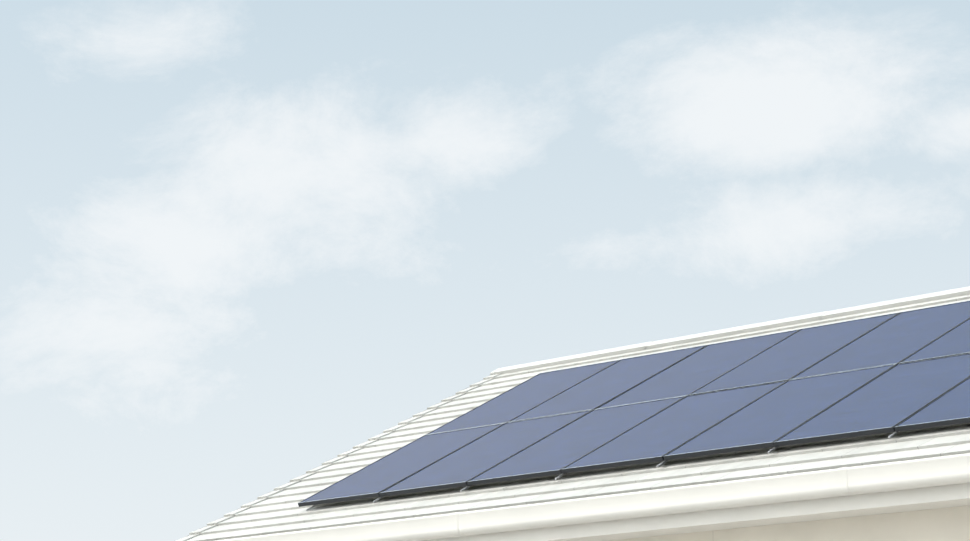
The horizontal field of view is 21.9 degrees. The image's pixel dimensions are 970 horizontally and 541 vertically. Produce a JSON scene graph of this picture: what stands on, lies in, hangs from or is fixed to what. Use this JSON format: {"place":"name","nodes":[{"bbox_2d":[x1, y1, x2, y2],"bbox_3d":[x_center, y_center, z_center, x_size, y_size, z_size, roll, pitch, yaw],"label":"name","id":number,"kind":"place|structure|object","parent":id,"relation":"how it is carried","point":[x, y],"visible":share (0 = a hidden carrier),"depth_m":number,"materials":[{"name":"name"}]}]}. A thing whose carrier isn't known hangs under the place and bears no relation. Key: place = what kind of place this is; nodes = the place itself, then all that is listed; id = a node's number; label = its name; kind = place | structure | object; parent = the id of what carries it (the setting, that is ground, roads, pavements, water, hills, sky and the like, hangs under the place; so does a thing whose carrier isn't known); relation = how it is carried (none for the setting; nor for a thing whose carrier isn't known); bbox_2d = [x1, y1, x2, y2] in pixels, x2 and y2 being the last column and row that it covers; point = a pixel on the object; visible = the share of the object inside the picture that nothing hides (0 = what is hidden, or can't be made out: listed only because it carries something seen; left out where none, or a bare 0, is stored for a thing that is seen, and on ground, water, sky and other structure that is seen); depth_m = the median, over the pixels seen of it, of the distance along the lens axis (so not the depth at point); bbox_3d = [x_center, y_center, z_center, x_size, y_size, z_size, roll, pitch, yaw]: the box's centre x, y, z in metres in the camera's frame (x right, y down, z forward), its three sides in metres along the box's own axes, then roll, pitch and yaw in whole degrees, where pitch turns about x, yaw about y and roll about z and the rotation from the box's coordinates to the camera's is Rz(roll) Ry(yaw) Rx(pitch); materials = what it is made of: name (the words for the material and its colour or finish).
{"place":"outdoors","nodes":[
{"label":"outdoors","id":0,"kind":"place"},
{"bbox_2d":[0,0,969,540],"label":"sky","id":1,"kind":"structure","parent":0,"point":[244,243],"materials":[{"name":"blue"}]},
{"bbox_3d":[4.239,5.557,18.455,8.313,0.416,12.800,11,-16,-42],"label":"foundation slab","id":2,"kind":"object","parent":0,"visible":0},
{"bbox_2d":[612,506,969,540],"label":"house walls","id":3,"kind":"structure","parent":2,"relation":"on","point":[947,524],"depth_m":16.33,"materials":[{"name":"beige paint"}]},
{"bbox_2d":[176,295,969,540],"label":"roof tiles","id":4,"kind":"object","parent":3,"relation":"on","point":[277,510],"visible":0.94,"depth_m":19.00,"materials":[{"name":"white tile"}]},
{"bbox_2d":[306,431,899,510],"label":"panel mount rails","id":5,"kind":"object","parent":4,"relation":"on","point":[663,462],"visible":0.08,"depth_m":18.20,"materials":[{"name":"metal"}]},
{"bbox_2d":[298,301,969,506],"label":"solar panel array","id":6,"kind":"object","parent":5,"relation":"on","point":[900,371],"visible":1,"depth_m":19.02,"materials":[{"name":"blue glass"}]},
{"bbox_2d":[490,286,969,374],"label":"ridge cap","id":7,"kind":"object","parent":4,"relation":"on","point":[945,294],"visible":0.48,"depth_m":21.57,"materials":[{"name":"white metal"}]},
{"bbox_2d":[423,483,969,540],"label":"eave trim","id":8,"kind":"structure","parent":3,"relation":"attached to","point":[928,498],"depth_m":16.56,"materials":[{"name":"white paint"}]},
{"bbox_2d":[217,453,969,540],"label":"gutters","id":9,"kind":"object","parent":8,"relation":"on","point":[917,473],"visible":1,"depth_m":16.85,"materials":[{"name":"white plastic"}]},
{"bbox_2d":[451,467,860,536],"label":"gutter brackets","id":10,"kind":"object","parent":9,"relation":"on","point":[844,489],"visible":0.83,"depth_m":15.75,"materials":[{"name":"white plastic"}]}
]}

